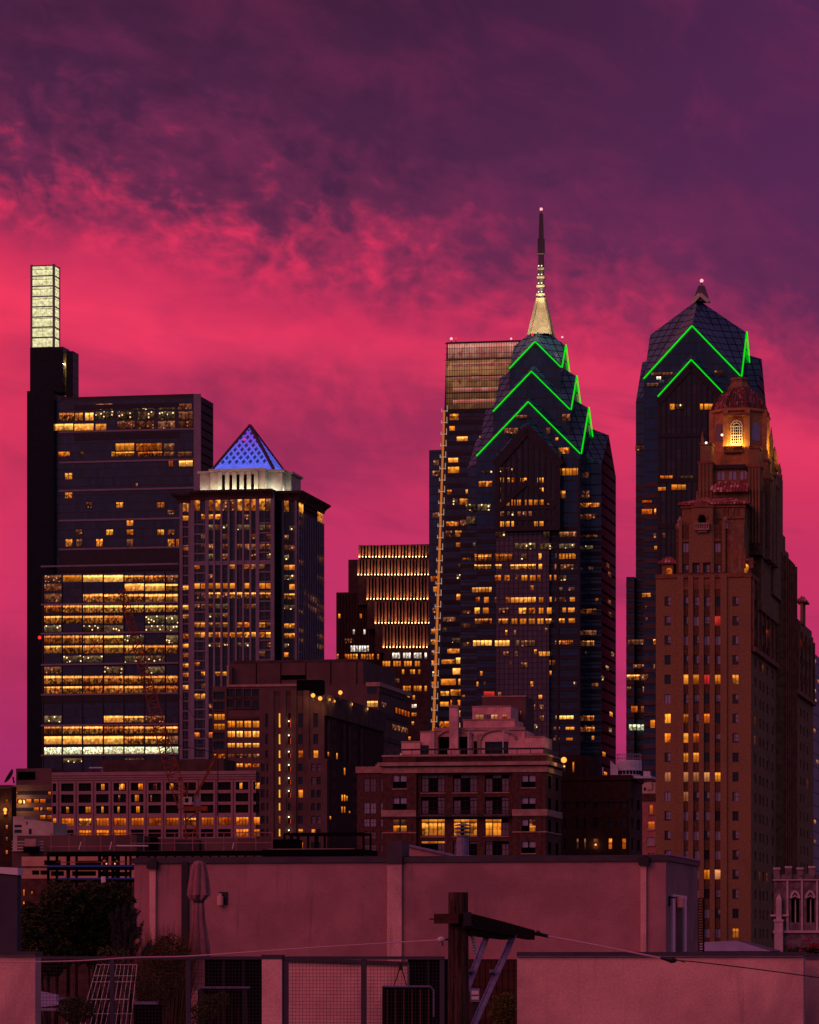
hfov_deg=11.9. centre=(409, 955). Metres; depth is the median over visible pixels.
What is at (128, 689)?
window
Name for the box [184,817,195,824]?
window
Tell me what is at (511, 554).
window
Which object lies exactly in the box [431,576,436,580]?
window
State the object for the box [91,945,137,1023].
flowering shrub
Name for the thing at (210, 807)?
window
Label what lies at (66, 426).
window
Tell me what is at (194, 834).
window
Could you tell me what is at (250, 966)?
window
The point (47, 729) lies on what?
window
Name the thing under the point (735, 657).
window
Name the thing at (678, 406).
window
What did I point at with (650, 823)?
window
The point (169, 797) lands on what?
window
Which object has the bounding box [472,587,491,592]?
window
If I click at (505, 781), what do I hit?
window
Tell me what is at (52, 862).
window
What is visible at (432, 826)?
window
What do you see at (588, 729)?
window
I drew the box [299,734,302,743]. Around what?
window
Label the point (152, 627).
window
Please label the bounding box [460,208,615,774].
skyscraper
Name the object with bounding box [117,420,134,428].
window
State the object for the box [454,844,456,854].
window
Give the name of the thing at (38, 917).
evergreen shrub
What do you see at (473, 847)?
window
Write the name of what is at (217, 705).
window
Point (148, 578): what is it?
window
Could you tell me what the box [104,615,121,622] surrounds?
window
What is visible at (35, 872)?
window
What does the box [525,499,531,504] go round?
window
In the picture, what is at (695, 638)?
window
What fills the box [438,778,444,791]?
window
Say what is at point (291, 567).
window
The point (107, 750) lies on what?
window
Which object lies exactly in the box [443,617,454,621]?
window
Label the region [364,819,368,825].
window
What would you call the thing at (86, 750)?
window
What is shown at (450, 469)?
window
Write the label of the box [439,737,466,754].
window
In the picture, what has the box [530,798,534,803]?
window
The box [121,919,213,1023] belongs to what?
tree
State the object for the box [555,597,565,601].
window
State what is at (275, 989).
fence
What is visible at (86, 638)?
window
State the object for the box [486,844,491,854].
window
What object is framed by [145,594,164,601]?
window
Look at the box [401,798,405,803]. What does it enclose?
window
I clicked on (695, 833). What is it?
window
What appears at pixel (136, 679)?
window
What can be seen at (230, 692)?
window
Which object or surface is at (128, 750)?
window
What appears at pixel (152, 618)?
window
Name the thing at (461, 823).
window
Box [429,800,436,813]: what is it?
window
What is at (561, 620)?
window
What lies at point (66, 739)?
window
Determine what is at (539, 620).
window
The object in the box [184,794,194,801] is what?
window
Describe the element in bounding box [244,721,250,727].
window
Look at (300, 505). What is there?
window
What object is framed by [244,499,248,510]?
window
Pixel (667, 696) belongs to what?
window
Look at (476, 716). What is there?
window
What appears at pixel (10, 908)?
grey building
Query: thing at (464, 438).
window
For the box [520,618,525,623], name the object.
window
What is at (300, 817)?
window
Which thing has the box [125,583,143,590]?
window
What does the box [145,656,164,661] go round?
window
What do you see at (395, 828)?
window
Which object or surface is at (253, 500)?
window
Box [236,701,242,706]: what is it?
window
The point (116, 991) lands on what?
trellis
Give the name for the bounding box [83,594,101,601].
window
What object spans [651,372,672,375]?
window
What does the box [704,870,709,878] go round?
window
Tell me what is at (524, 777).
window
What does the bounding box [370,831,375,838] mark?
window
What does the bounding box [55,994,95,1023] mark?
round bush
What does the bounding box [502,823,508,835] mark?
window
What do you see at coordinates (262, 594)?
window
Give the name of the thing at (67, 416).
window
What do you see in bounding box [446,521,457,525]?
window
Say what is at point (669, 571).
arched window
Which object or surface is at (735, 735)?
window
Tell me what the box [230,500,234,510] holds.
window
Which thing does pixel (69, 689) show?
window
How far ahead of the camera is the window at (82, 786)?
1110.19 m
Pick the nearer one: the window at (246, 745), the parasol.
the parasol
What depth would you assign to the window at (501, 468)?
1430.92 m
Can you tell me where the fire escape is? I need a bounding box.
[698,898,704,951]
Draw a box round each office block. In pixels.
[0,768,69,821]
[51,759,259,838]
[212,659,411,771]
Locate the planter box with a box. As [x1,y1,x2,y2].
[134,1002,161,1023]
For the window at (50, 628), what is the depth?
1865.82 m
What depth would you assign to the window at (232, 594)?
1687.68 m
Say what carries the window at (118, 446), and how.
in the skyscraper at (107, 476)
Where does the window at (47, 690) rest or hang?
in the skyscraper at (107, 476)
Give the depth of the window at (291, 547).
1691.81 m
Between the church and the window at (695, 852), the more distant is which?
the window at (695, 852)
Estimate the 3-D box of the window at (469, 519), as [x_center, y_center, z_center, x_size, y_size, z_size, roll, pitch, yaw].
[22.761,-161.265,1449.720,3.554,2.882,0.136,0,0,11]
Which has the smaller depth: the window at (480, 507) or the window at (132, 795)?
the window at (132, 795)
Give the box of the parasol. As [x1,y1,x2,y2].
[187,861,210,1015]
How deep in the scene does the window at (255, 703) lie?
1157.66 m
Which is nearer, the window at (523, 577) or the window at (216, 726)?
the window at (216, 726)
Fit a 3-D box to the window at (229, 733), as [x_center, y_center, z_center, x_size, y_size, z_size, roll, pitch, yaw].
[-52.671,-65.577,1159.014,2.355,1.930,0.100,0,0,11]
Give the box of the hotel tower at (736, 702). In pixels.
[655,377,816,951]
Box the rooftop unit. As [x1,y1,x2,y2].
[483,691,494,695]
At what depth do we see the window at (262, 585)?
1685.21 m
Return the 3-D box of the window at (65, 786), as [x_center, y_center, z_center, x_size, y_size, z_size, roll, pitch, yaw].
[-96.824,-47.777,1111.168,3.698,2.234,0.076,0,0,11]
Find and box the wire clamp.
[660,957,684,962]
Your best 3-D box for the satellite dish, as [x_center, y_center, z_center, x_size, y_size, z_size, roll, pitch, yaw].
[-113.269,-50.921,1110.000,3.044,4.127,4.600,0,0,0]
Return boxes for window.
[16,791,51,794]
[16,807,49,810]
[17,799,51,802]
[33,870,38,874]
[41,870,46,874]
[44,575,60,581]
[44,583,60,590]
[44,594,60,601]
[44,605,60,612]
[44,616,60,622]
[44,625,60,631]
[44,635,60,642]
[44,646,60,652]
[44,667,60,672]
[44,675,60,683]
[44,687,60,693]
[44,716,60,721]
[44,726,60,733]
[44,736,60,743]
[44,747,60,754]
[45,860,60,864]
[52,871,63,875]
[56,423,72,430]
[58,403,192,762]
[59,412,73,420]
[62,783,73,790]
[62,795,73,802]
[62,806,73,813]
[62,818,73,825]
[63,575,81,581]
[63,605,81,612]
[63,616,81,622]
[63,635,81,642]
[63,645,81,652]
[63,656,81,661]
[63,675,81,683]
[63,686,81,693]
[63,726,81,733]
[63,736,81,743]
[63,747,81,753]
[66,783,241,812]
[73,871,95,875]
[74,423,93,430]
[78,861,97,864]
[79,783,90,790]
[79,794,90,802]
[79,806,90,813]
[79,818,90,825]
[79,830,90,834]
[83,575,101,581]
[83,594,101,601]
[83,605,101,612]
[83,615,101,622]
[83,625,101,631]
[83,635,101,642]
[83,645,101,652]
[83,656,101,661]
[83,675,101,683]
[83,686,101,692]
[83,726,101,733]
[83,736,101,743]
[83,747,101,753]
[95,403,112,409]
[95,411,113,419]
[97,783,108,790]
[97,794,108,802]
[97,806,108,813]
[97,818,108,825]
[97,830,108,834]
[101,872,128,875]
[104,575,122,581]
[104,594,120,601]
[104,605,121,612]
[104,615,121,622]
[104,625,122,631]
[104,635,122,642]
[104,645,122,652]
[104,667,122,672]
[104,675,122,683]
[104,686,122,692]
[104,716,122,721]
[104,726,122,733]
[104,736,122,743]
[104,747,122,753]
[114,783,125,790]
[114,794,125,801]
[114,806,125,813]
[114,818,125,825]
[114,830,125,834]
[115,443,133,450]
[117,411,133,419]
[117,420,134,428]
[125,575,143,581]
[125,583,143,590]
[125,594,143,601]
[125,605,143,611]
[125,635,143,642]
[125,645,143,652]
[125,656,143,661]
[125,675,143,683]
[125,686,143,692]
[125,716,143,721]
[125,726,143,732]
[125,736,143,743]
[125,747,143,753]
[131,783,142,790]
[131,794,142,801]
[131,805,142,813]
[131,818,142,825]
[131,830,142,835]
[132,403,153,409]
[136,443,161,450]
[137,420,153,428]
[138,411,154,419]
[138,451,161,456]
[138,784,142,789]
[145,575,164,581]
[145,583,164,590]
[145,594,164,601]
[145,605,164,611]
[145,615,164,622]
[145,625,164,630]
[145,645,164,652]
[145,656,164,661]
[145,667,164,672]
[145,675,164,682]
[145,686,164,692]
[145,716,164,721]
[145,726,164,732]
[145,736,164,743]
[145,747,164,752]
[149,783,160,790]
[149,794,160,801]
[149,805,160,812]
[149,818,160,824]
[149,829,160,836]
[158,407,174,409]
[158,411,174,419]
[158,420,174,428]
[166,782,177,789]
[166,794,177,801]
[166,805,177,812]
[166,817,177,824]
[166,829,177,836]
[178,411,192,419]
[178,420,192,427]
[183,503,187,511]
[184,782,195,789]
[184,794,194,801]
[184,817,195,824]
[184,829,195,836]
[195,500,199,510]
[195,514,294,718]
[195,732,199,737]
[201,782,212,789]
[201,793,212,801]
[201,805,212,812]
[201,817,212,824]
[201,829,212,836]
[205,959,261,1023]
[209,500,212,510]
[214,692,224,698]
[214,702,224,708]
[214,714,224,719]
[214,723,224,729]
[214,733,224,738]
[214,742,224,748]
[214,754,224,758]
[216,500,219,510]
[219,782,230,789]
[219,793,230,801]
[219,805,230,812]
[219,817,230,824]
[219,829,230,836]
[223,500,227,510]
[223,592,227,597]
[227,689,234,696]
[227,701,234,706]
[227,721,234,727]
[227,731,234,736]
[227,743,234,747]
[227,754,234,757]
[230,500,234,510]
[230,583,234,588]
[230,592,234,597]
[236,689,242,696]
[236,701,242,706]
[236,721,242,727]
[236,731,242,736]
[236,743,242,747]
[236,782,247,789]
[236,793,247,801]
[236,805,247,812]
[236,817,247,824]
[236,829,247,836]
[237,592,241,597]
[238,499,241,510]
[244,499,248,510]
[244,689,250,695]
[244,701,250,706]
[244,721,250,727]
[244,731,250,736]
[244,743,250,747]
[252,499,255,510]
[253,689,258,695]
[253,701,258,706]
[253,721,258,727]
[253,731,258,736]
[254,793,259,800]
[254,805,259,812]
[254,817,259,824]
[254,829,259,836]
[255,783,259,788]
[260,499,264,510]
[260,583,264,588]
[260,592,264,597]
[261,790,264,797]
[261,816,264,823]
[266,499,270,510]
[266,583,270,588]
[266,592,270,597]
[284,501,288,511]
[284,593,288,598]
[288,713,290,726]
[289,526,294,530]
[289,545,294,549]
[289,565,294,569]
[289,584,294,589]
[289,593,294,598]
[289,623,294,627]
[289,633,294,637]
[299,503,302,512]
[299,713,302,726]
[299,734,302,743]
[299,790,302,797]
[299,816,302,823]
[311,790,314,797]
[311,816,314,823]
[314,713,317,726]
[314,734,317,743]
[317,790,320,797]
[317,816,320,823]
[318,512,322,523]
[328,719,353,848]
[364,778,368,791]
[364,803,368,812]
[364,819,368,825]
[367,686,376,693]
[367,701,377,706]
[370,778,375,791]
[370,803,375,812]
[370,819,375,825]
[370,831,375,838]
[392,724,407,733]
[393,775,398,781]
[393,782,398,787]
[393,798,398,803]
[393,804,398,809]
[393,819,398,825]
[393,826,398,831]
[394,706,410,717]
[401,775,405,781]
[401,782,405,787]
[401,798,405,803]
[401,804,405,809]
[401,819,405,825]
[401,826,405,831]
[409,959,447,1023]
[421,745,428,754]
[422,711,520,843]
[422,778,428,791]
[422,800,428,813]
[422,823,428,835]
[429,778,436,791]
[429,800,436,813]
[429,823,436,835]
[429,844,436,849]
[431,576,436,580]
[432,470,439,475]
[433,460,438,464]
[433,513,439,517]
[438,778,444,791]
[438,800,444,813]
[438,823,444,835]
[438,844,444,851]
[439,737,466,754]
[440,702,447,705]
[440,721,448,727]
[441,679,455,684]
[441,691,448,695]
[442,659,453,663]
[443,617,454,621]
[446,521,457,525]
[446,530,451,536]
[447,649,458,652]
[448,458,457,462]
[448,467,458,472]
[450,414,457,419]
[451,689,459,695]
[452,638,459,642]
[453,668,459,673]
[454,778,460,791]
[454,800,460,813]
[454,823,460,835]
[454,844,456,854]
[455,530,460,536]
[457,436,467,440]
[460,498,467,504]
[460,520,465,525]
[461,778,469,791]
[461,800,469,813]
[461,823,469,835]
[462,428,613,774]
[462,623,470,626]
[462,642,470,645]
[466,504,475,510]
[466,516,475,523]
[470,778,476,791]
[470,800,476,813]
[470,823,476,835]
[470,844,476,854]
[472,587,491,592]
[473,640,491,645]
[474,553,491,559]
[474,564,490,569]
[474,741,476,753]
[475,555,490,560]
[475,608,479,613]
[475,618,491,623]
[475,715,483,718]
[477,504,490,510]
[479,481,491,486]
[481,470,491,472]
[483,608,488,613]
[486,742,507,753]
[486,778,491,791]
[486,801,491,813]
[486,823,491,835]
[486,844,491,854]
[493,778,500,791]
[493,800,500,813]
[493,823,500,835]
[493,844,500,854]
[495,531,504,537]
[495,553,512,559]
[495,554,511,560]
[495,564,501,569]
[495,575,500,580]
[495,640,509,645]
[498,618,508,623]
[499,467,513,471]
[499,607,508,613]
[500,521,513,526]
[502,778,508,791]
[502,800,508,813]
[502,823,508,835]
[502,844,508,854]
[503,651,508,655]
[504,427,517,433]
[504,575,509,580]
[510,564,535,569]
[511,597,535,602]
[511,618,517,623]
[514,499,520,504]
[515,415,527,418]
[515,543,535,549]
[517,511,531,515]
[519,608,525,613]
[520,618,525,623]
[521,553,527,559]
[521,575,527,580]
[521,640,534,645]
[521,662,527,667]
[522,775,527,781]
[522,782,527,786]
[522,798,527,803]
[522,804,527,808]
[522,819,527,825]
[522,826,527,830]
[522,841,527,846]
[522,847,527,852]
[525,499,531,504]
[528,608,534,613]
[529,618,534,623]
[530,575,535,580]
[530,775,534,781]
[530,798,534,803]
[530,819,534,825]
[530,841,534,846]
[530,847,534,852]
[534,499,542,504]
[534,521,542,525]
[537,618,543,623]
[539,597,543,602]
[539,608,543,613]
[539,651,549,655]
[540,543,550,549]
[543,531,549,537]
[545,618,551,623]
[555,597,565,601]
[555,640,572,643]
[558,447,569,453]
[559,531,576,537]
[559,543,574,547]
[559,553,574,558]
[559,554,575,558]
[559,575,565,579]
[559,618,564,622]
[559,715,573,718]
[560,564,573,569]
[562,414,569,420]
[562,468,577,475]
[565,727,574,729]
[569,618,574,622]
[576,764,578,774]
[576,817,578,827]
[576,838,578,848]
[582,764,584,774]
[586,502,599,506]
[586,513,595,519]
[586,609,596,613]
[586,630,596,634]
[586,641,593,645]
[586,715,593,720]
[586,727,594,731]
[593,802,597,807]
[593,817,597,827]
[593,838,597,848]
[608,817,611,827]
[608,838,611,848]
[622,817,625,827]
[622,838,625,848]
[627,674,639,679]
[628,639,643,644]
[629,724,635,729]
[631,706,636,711]
[633,664,643,667]
[635,445,643,450]
[637,724,643,729]
[641,674,647,679]
[642,500,651,502]
[642,509,651,514]
[642,593,650,596]
[647,382,658,386]
[647,837,653,844]
[648,821,653,828]
[650,720,654,727]
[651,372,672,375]
[658,487,665,490]
[660,475,672,478]
[665,597,670,605]
[665,616,670,625]
[665,636,670,644]
[665,655,670,664]
[665,675,670,683]
[665,694,670,703]
[665,714,670,722]
[665,733,670,742]
[665,753,670,761]
[665,772,670,781]
[665,792,670,800]
[665,811,670,820]
[665,831,670,839]
[666,568,671,573]
[676,404,682,409]
[681,475,693,478]
[683,543,688,551]
[683,565,688,573]
[684,597,687,605]
[684,616,687,625]
[684,636,687,644]
[684,655,687,664]
[684,675,687,683]
[684,694,687,703]
[684,714,687,722]
[684,733,687,742]
[684,753,687,761]
[684,772,687,781]
[684,792,687,800]
[684,811,687,820]
[684,831,687,839]
[693,565,698,573]
[693,597,698,605]
[693,616,698,625]
[693,636,698,644]
[693,655,698,664]
[693,675,698,683]
[693,694,698,703]
[693,714,698,722]
[693,733,698,742]
[693,753,698,761]
[693,772,698,781]
[693,792,698,800]
[693,811,698,820]
[693,831,698,839]
[693,850,698,859]
[699,515,705,522]
[704,543,759,937]
[704,597,709,605]
[704,616,709,625]
[704,655,709,664]
[704,675,709,683]
[704,694,709,703]
[704,714,709,722]
[704,733,709,742]
[704,753,709,761]
[704,772,709,781]
[704,811,709,820]
[704,831,709,839]
[704,850,709,859]
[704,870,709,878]
[704,889,709,898]
[704,909,709,917]
[704,928,709,937]
[714,370,722,373]
[715,423,721,441]
[718,471,723,479]
[729,470,735,479]
[730,420,741,443]
[733,597,738,605]
[733,616,738,625]
[733,636,738,644]
[733,655,738,664]
[733,675,738,683]
[733,694,738,703]
[733,714,738,722]
[733,733,738,742]
[733,753,738,761]
[733,772,738,781]
[733,792,738,800]
[733,811,738,820]
[733,831,738,839]
[733,850,738,859]
[733,870,738,878]
[733,889,738,898]
[733,909,738,917]
[733,928,738,937]
[740,471,746,479]
[752,423,759,440]
[790,890,799,922]
[805,890,815,921]
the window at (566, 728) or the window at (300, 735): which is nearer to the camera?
the window at (300, 735)
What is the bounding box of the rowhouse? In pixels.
[642,782,655,854]
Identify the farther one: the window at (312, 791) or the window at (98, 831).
the window at (98, 831)
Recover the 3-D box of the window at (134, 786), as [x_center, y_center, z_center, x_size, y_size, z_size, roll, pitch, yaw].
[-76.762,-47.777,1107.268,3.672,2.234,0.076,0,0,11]
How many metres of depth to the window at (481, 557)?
1436.87 m
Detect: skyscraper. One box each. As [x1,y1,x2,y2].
[27,264,212,771]
[170,424,330,758]
[336,544,428,758]
[429,337,520,730]
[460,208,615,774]
[626,279,765,782]
[813,654,818,873]
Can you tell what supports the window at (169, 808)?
in the office block at (123, 796)
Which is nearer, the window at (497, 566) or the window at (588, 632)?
the window at (497, 566)
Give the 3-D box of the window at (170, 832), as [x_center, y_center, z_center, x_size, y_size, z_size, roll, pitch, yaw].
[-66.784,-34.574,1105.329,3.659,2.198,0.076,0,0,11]
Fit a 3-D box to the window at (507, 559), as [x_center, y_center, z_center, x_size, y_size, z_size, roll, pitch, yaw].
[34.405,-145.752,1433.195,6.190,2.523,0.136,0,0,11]
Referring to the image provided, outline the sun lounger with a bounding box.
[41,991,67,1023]
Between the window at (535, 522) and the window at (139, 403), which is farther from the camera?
the window at (139, 403)
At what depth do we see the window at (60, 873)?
331.60 m
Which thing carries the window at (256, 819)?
in the office block at (123, 796)
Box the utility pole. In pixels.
[429,892,548,1023]
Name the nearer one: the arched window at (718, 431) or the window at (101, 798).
the arched window at (718, 431)
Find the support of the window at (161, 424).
in the skyscraper at (107, 476)
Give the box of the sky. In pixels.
[0,0,818,784]
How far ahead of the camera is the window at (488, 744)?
575.61 m
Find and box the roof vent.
[454,823,470,855]
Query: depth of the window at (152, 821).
1106.27 m
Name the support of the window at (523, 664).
in the skyscraper at (538, 582)
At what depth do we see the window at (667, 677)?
662.85 m
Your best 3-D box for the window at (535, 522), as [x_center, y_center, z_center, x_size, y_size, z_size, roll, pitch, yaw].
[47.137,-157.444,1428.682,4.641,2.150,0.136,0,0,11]
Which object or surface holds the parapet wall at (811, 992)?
on the roof terrace
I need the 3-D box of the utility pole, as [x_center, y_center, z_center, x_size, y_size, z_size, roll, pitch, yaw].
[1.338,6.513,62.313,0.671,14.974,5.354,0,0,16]
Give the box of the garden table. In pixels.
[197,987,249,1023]
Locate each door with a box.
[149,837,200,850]
[671,894,686,951]
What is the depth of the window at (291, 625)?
1691.81 m
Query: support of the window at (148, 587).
in the skyscraper at (107, 476)
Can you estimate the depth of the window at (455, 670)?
1829.73 m
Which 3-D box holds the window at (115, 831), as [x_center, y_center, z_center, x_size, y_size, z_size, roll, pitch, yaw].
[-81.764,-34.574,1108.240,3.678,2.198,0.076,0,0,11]
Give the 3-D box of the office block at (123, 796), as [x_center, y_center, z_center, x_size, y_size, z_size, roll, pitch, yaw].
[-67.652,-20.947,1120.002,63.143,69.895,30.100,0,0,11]
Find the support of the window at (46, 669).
in the skyscraper at (107, 476)
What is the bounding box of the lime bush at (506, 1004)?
[486,991,516,1023]
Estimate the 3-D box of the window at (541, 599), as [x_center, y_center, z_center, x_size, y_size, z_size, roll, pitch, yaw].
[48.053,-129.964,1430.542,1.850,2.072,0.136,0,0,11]
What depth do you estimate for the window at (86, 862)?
331.11 m
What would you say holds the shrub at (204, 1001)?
on the roof terrace
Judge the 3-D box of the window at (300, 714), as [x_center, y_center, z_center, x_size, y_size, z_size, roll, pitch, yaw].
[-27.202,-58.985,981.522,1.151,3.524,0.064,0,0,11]
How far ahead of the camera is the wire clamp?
63.50 m
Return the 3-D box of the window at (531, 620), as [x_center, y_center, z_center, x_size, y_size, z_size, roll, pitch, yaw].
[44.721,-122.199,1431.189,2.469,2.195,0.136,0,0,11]
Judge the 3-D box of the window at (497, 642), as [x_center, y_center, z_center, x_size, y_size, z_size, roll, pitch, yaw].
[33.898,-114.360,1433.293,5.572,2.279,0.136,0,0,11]
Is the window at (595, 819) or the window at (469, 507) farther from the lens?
the window at (469, 507)
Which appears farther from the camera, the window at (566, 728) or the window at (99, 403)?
the window at (99, 403)
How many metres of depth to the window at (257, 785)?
1100.61 m
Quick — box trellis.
[80,964,136,1023]
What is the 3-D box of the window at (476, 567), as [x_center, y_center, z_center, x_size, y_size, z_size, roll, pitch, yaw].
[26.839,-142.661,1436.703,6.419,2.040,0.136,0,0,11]
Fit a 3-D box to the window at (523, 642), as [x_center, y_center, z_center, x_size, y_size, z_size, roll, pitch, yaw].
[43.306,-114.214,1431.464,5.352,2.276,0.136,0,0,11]
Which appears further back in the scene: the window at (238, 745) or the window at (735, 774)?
the window at (238, 745)
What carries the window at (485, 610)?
in the skyscraper at (538, 582)
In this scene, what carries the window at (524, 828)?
in the apartment building at (490, 772)
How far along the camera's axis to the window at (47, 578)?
1865.82 m
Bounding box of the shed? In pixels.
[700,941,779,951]
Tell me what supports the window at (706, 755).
in the hotel tower at (736, 702)
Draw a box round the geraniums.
[784,937,818,953]
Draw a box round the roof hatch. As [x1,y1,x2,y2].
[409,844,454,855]
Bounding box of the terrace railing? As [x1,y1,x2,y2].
[47,832,272,855]
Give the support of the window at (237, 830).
in the office block at (123, 796)
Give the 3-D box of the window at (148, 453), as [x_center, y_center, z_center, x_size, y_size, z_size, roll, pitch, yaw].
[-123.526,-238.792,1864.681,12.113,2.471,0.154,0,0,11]
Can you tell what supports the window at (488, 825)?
in the apartment building at (490, 772)
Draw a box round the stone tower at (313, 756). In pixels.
[260,680,385,848]
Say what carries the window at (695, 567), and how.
in the hotel tower at (736, 702)
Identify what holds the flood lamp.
attached to the apartment building at (490, 772)
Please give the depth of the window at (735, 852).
660.74 m
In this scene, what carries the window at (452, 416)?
in the skyscraper at (476, 371)
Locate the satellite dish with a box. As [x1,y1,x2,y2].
[4,769,14,782]
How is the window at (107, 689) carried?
in the skyscraper at (107, 476)
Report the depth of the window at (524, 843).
570.85 m
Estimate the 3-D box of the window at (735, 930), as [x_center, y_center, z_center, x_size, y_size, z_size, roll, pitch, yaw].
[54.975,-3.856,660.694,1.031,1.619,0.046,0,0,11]
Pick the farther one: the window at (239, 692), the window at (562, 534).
the window at (562, 534)
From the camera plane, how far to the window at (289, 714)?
982.02 m
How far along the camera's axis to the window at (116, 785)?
1108.43 m
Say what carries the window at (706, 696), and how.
in the hotel tower at (736, 702)
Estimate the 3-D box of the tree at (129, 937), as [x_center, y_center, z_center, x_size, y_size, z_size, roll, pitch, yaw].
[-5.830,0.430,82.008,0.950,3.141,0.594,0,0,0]
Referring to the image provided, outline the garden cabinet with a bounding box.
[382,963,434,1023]
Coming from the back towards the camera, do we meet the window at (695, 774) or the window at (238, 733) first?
the window at (238, 733)
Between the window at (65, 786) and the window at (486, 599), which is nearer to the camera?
the window at (65, 786)
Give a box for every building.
[0,785,15,866]
[0,867,22,950]
[12,835,289,878]
[21,856,135,1023]
[131,841,701,1023]
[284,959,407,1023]
[355,764,382,855]
[377,695,565,855]
[560,755,643,854]
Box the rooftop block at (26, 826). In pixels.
[13,816,66,849]
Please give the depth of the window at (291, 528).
1691.81 m
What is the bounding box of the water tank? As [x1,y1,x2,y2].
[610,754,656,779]
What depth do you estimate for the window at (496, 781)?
572.39 m
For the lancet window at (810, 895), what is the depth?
331.11 m
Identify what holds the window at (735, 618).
in the hotel tower at (736, 702)
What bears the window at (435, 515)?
in the skyscraper at (476, 371)
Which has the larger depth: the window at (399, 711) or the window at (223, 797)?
the window at (399, 711)
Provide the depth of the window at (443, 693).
1830.84 m
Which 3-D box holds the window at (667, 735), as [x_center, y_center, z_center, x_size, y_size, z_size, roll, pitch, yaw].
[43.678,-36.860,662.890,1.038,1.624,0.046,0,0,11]
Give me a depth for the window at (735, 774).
660.74 m
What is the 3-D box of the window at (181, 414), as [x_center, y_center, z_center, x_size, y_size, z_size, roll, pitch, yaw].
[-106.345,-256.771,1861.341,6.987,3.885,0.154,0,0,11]
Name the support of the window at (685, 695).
in the hotel tower at (736, 702)
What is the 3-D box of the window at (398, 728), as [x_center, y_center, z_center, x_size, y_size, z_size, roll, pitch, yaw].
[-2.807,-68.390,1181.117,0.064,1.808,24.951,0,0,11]
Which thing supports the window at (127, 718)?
in the skyscraper at (107, 476)
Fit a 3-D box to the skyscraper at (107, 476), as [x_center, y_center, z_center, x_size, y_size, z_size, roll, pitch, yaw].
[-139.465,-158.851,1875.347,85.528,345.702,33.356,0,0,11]
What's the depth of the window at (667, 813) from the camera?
662.85 m
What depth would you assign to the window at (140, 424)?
1864.91 m
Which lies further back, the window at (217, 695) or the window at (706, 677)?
the window at (217, 695)
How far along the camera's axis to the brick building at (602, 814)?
601.25 m
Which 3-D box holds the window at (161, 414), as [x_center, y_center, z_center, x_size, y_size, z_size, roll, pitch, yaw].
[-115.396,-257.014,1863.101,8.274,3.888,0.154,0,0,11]
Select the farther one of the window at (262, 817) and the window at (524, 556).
the window at (524, 556)
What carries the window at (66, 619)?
in the skyscraper at (107, 476)
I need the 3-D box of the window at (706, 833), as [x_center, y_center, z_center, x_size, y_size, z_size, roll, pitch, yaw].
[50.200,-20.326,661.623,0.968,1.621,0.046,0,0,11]
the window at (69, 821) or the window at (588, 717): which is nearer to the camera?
the window at (69, 821)
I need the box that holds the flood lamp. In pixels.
[560,757,566,771]
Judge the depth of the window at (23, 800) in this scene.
1121.22 m
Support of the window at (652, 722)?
in the skyscraper at (699, 357)
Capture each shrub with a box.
[21,879,86,1023]
[61,878,138,1023]
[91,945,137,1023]
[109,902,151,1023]
[121,967,170,1016]
[136,933,191,1023]
[184,991,232,1023]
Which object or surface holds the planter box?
on the roof terrace
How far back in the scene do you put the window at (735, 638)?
660.74 m
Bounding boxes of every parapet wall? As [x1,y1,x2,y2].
[0,951,42,1023]
[517,952,806,1023]
[805,954,818,1023]
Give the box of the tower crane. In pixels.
[118,588,218,837]
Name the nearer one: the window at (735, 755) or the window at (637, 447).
the window at (735, 755)
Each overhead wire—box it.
[0,939,436,962]
[548,935,659,958]
[675,960,818,977]
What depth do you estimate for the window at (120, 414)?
1866.73 m
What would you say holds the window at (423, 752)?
in the apartment building at (490, 772)
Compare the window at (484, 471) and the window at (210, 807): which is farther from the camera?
the window at (484, 471)
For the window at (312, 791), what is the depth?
978.67 m
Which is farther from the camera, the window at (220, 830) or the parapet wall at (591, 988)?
the window at (220, 830)
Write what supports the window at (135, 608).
in the skyscraper at (107, 476)
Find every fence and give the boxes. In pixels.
[41,955,444,1023]
[469,959,516,1023]
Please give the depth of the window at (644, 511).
1436.17 m
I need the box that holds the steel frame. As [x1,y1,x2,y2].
[46,854,262,1023]
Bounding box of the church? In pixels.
[770,866,818,953]
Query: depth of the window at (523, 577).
1431.62 m
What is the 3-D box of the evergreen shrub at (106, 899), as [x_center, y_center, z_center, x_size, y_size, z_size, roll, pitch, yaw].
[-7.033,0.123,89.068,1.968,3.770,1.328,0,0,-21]
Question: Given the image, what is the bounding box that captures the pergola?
[263,832,377,856]
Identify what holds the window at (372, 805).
in the brick building at (369, 796)
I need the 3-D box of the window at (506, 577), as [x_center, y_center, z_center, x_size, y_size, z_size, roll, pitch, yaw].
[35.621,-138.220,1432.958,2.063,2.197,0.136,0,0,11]
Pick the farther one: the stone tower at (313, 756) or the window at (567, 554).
the window at (567, 554)
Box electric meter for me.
[470,988,479,1018]

